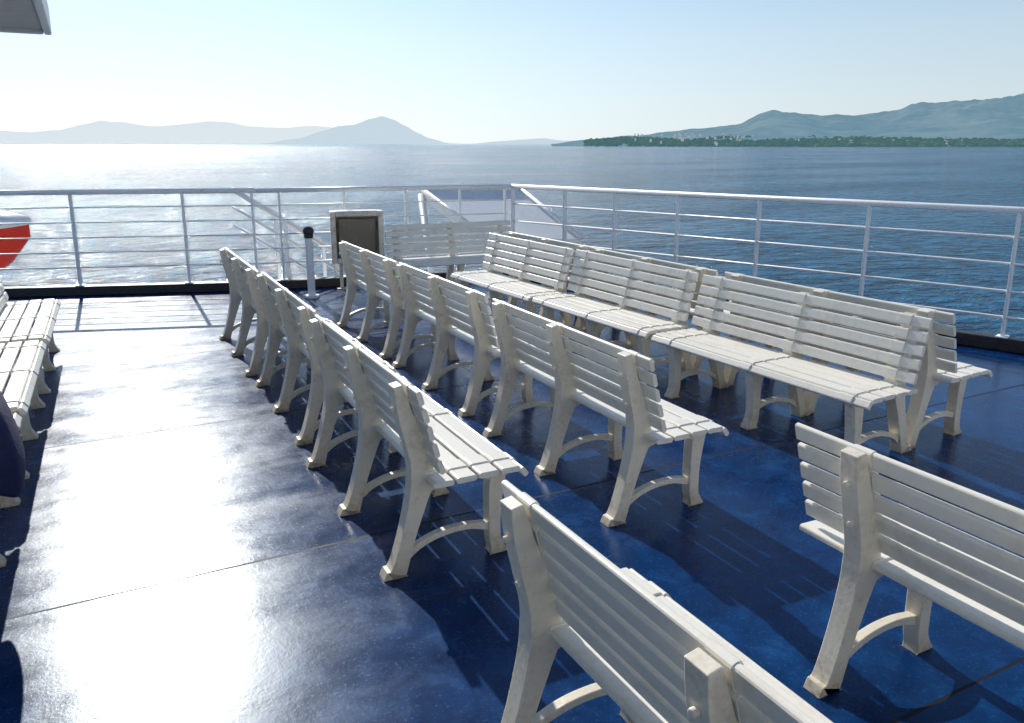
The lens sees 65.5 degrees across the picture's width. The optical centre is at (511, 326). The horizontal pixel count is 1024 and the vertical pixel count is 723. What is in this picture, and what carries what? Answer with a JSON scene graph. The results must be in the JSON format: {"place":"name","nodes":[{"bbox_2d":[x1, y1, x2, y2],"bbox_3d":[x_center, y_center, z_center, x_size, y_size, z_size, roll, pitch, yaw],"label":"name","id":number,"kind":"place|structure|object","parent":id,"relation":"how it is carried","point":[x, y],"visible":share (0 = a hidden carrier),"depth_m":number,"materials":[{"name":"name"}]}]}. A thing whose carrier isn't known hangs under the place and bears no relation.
{"place":"outdoors","nodes":[
{"label":"outdoors","id":0,"kind":"place"},
{"bbox_2d":[0,121,459,143],"bbox_3d":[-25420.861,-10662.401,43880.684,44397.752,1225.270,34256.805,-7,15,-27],"label":"distant mountain range","id":1,"kind":"structure","parent":0,"point":[108,132],"depth_m":39980.51,"materials":[{"name":"grey stone"}]},
{"bbox_2d":[262,116,448,143],"bbox_3d":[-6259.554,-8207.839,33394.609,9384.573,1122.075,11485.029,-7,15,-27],"label":"distant mountain peak","id":2,"kind":"structure","parent":0,"point":[381,130],"depth_m":31101.41,"materials":[{"name":"grey stone"}]},
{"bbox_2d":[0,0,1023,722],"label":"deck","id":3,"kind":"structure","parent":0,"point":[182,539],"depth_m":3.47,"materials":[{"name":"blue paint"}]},
{"bbox_2d":[0,413,21,567],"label":"deck bench","id":4,"kind":"object","parent":3,"relation":"on","point":[5,502],"visible":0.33,"depth_m":3.81,"materials":[{"name":"white plastic"}]},
{"bbox_2d":[0,391,25,497],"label":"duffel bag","id":5,"kind":"object","parent":4,"relation":"on","point":[12,465],"visible":1,"depth_m":2.94,"materials":[{"name":"blue fabric"}]},
{"bbox_2d":[0,210,30,270],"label":"lifeboat","id":6,"kind":"object","parent":3,"relation":"on","point":[14,231],"visible":0.97,"depth_m":10.21,"materials":[{"name":"red paint"}]},
{"bbox_2d":[0,340,46,478],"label":"deck bench","id":7,"kind":"object","parent":3,"relation":"on","point":[20,394],"visible":0.75,"depth_m":4.66,"materials":[{"name":"white plastic"}]},
{"bbox_2d":[0,280,60,394],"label":"deck bench","id":8,"kind":"object","parent":3,"relation":"on","point":[42,323],"visible":0.79,"depth_m":5.97,"materials":[{"name":"white plastic"}]},
{"bbox_2d":[219,247,320,376],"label":"deck bench","id":9,"kind":"object","parent":3,"relation":"on","point":[241,273],"visible":0.6,"depth_m":6.46,"materials":[{"name":"white plastic"}]},
{"bbox_2d":[232,187,345,278],"bbox_3d":[-2.758,-0.830,9.941,1.288,1.780,0.612,-5,14,-21],"label":"stair handrail","id":10,"kind":"object","parent":3,"relation":"on","point":[286,223],"visible":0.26,"depth_m":9.76,"materials":[{"name":"white metal"}]},
{"bbox_2d":[303,226,319,298],"bbox_3d":[-2.269,-0.717,8.949,0.170,0.803,0.170,-7,15,-27],"label":"vent pipe","id":11,"kind":"object","parent":3,"relation":"on","point":[308,231],"visible":1,"depth_m":8.92,"materials":[{"name":"white metal"}]},
{"bbox_2d":[255,272,397,445],"bbox_3d":[-1.286,0.163,5.228,0.602,0.860,1.540,-7,14,-26],"label":"deck bench","id":12,"kind":"object","parent":3,"relation":"on","point":[290,315],"visible":0.62,"depth_m":5.12,"materials":[{"name":"white plastic"}]},
{"bbox_2d":[329,209,384,289],"bbox_3d":[-1.833,-0.904,9.466,0.610,0.933,0.260,-3,13,-13],"label":"equipment box","id":13,"kind":"object","parent":3,"relation":"on","point":[363,228],"visible":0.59,"depth_m":9.36,"materials":[{"name":"beige paint"}]},
{"bbox_2d":[336,241,435,358],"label":"deck bench","id":14,"kind":"object","parent":3,"relation":"on","point":[385,288],"visible":0.79,"depth_m":6.94,"materials":[{"name":"white plastic"}]},
{"bbox_2d":[305,315,528,581],"bbox_3d":[-0.550,0.490,3.800,0.602,0.860,1.540,-7,14,-27],"label":"deck bench","id":15,"kind":"object","parent":3,"relation":"on","point":[418,430],"visible":0.98,"depth_m":3.42,"materials":[{"name":"white plastic"}]},
{"bbox_2d":[384,220,513,293],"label":"deck bench","id":16,"kind":"object","parent":3,"relation":"on","point":[451,259],"visible":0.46,"depth_m":9.19,"materials":[{"name":"white plastic"}]},
{"bbox_2d":[392,262,545,416],"bbox_3d":[-0.368,0.053,5.711,0.602,0.860,1.540,-7,14,-27],"label":"deck bench","id":17,"kind":"object","parent":3,"relation":"on","point":[471,323],"visible":0.91,"depth_m":5.53,"materials":[{"name":"white plastic"}]},
{"bbox_2d":[450,233,573,334],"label":"deck bench","id":18,"kind":"object","parent":3,"relation":"on","point":[497,285],"visible":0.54,"depth_m":7.48,"materials":[{"name":"white plastic"}]},
{"bbox_2d":[2,269,1023,353],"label":"deck kerb","id":19,"kind":"structure","parent":3,"relation":"on","point":[986,341],"depth_m":9.13,"materials":[{"name":"black paint"}]},
{"bbox_2d":[0,188,260,286],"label":"railing","id":20,"kind":"object","parent":19,"relation":"on","point":[181,192],"visible":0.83,"depth_m":9.08,"materials":[{"name":"white metal"}]},
{"bbox_2d":[255,184,510,280],"bbox_3d":[-1.485,-1.175,9.817,3.173,1.090,0.110,-4,14,-17],"label":"railing","id":21,"kind":"object","parent":19,"relation":"on","point":[343,190],"visible":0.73,"depth_m":9.70,"materials":[{"name":"white metal"}]},
{"bbox_2d":[511,184,1023,338],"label":"railing","id":22,"kind":"object","parent":19,"relation":"on","point":[870,204],"visible":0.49,"depth_m":7.70,"materials":[{"name":"white metal"}]},
{"bbox_2d":[508,231,618,327],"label":"deck bench","id":23,"kind":"object","parent":3,"relation":"on","point":[513,300],"visible":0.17,"depth_m":7.73,"materials":[{"name":"white plastic"}]},
{"bbox_2d":[483,298,728,526],"bbox_3d":[0.397,0.387,4.251,0.602,0.860,1.540,-7,14,-26],"label":"deck bench","id":24,"kind":"object","parent":3,"relation":"on","point":[645,415],"visible":0.98,"depth_m":3.93,"materials":[{"name":"white plastic"}]},
{"bbox_2d":[531,249,698,382],"bbox_3d":[0.802,-0.090,6.332,0.602,0.860,1.502,-7,15,-30],"label":"deck bench","id":25,"kind":"object","parent":3,"relation":"on","point":[625,318],"visible":0.81,"depth_m":6.20,"materials":[{"name":"white plastic"}]},
{"bbox_2d":[593,248,731,369],"bbox_3d":[1.257,-0.153,6.611,0.602,0.860,1.502,-7,15,-30],"label":"deck bench","id":26,"kind":"object","parent":3,"relation":"on","point":[696,360],"visible":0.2,"depth_m":6.34,"materials":[{"name":"white plastic"}]},
{"bbox_2d":[500,480,832,722],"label":"deck bench","id":27,"kind":"object","parent":3,"relation":"on","point":[635,646],"visible":1,"depth_m":1.89,"materials":[{"name":"white plastic"}]},
{"bbox_2d":[651,274,932,453],"bbox_3d":[1.639,0.234,4.918,0.602,0.860,1.694,-7,15,-30],"label":"deck bench","id":28,"kind":"object","parent":3,"relation":"on","point":[798,374],"visible":0.97,"depth_m":4.75,"materials":[{"name":"white plastic"}]},
{"bbox_2d":[724,272,992,448],"bbox_3d":[2.115,0.168,5.207,0.602,0.860,1.694,-7,15,-30],"label":"deck bench","id":29,"kind":"object","parent":3,"relation":"on","point":[933,371],"visible":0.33,"depth_m":4.67,"materials":[{"name":"white plastic"}]},
{"bbox_2d":[795,422,1023,698],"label":"deck bench","id":30,"kind":"object","parent":3,"relation":"on","point":[870,533],"visible":0.99,"depth_m":2.39,"materials":[{"name":"white plastic"}]},
{"bbox_2d":[0,144,1023,338],"bbox_3d":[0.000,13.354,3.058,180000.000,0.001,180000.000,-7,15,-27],"label":"sea","id":31,"kind":"structure","parent":0,"point":[991,176],"depth_m":187.06,"materials":[{"name":"liquid"}]},
{"bbox_2d":[0,0,1023,143],"label":"sky","id":32,"kind":"structure","parent":0,"point":[449,71],"materials":[{"name":"blue"}]},
{"bbox_2d":[476,138,568,143],"bbox_3d":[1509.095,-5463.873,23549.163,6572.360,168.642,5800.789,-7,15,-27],"label":"distant low hills","id":33,"kind":"structure","parent":0,"point":[539,141],"depth_m":22437.83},
{"bbox_2d":[551,93,1023,145],"bbox_3d":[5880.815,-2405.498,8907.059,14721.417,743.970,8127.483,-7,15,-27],"label":"coastal hills","id":34,"kind":"structure","parent":0,"point":[999,118],"depth_m":6080.03,"materials":[{"name":"green plant"}]},
{"bbox_2d":[634,133,962,145],"bbox_3d":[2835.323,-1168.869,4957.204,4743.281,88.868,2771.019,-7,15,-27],"label":"coastal village","id":35,"kind":"object","parent":34,"relation":"on","point":[707,137],"visible":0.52,"depth_m":4698.49,"materials":[{"name":"ceramic"}]},
{"bbox_2d":[583,134,1023,146],"bbox_3d":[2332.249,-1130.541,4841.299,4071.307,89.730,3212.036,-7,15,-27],"label":"distant trees","id":36,"kind":"object","parent":34,"relation":"on","point":[856,141],"visible":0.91,"depth_m":3974.12,"materials":[{"name":"green plant"}]},
{"bbox_3d":[0.557,7.281,3.841,15.237,12.490,21.406,-7,15,-27],"label":"ferry hull","id":37,"kind":"object","parent":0,"visible":0},
{"bbox_2d":[418,189,584,271],"bbox_3d":[0.028,-0.371,10.414,1.722,2.736,3.933,-7,15,-27],"label":"sloping stair cover","id":38,"kind":"object","parent":37,"relation":"attached to","point":[535,213],"visible":0.38,"depth_m":11.04,"materials":[{"name":"white metal"}]}
]}

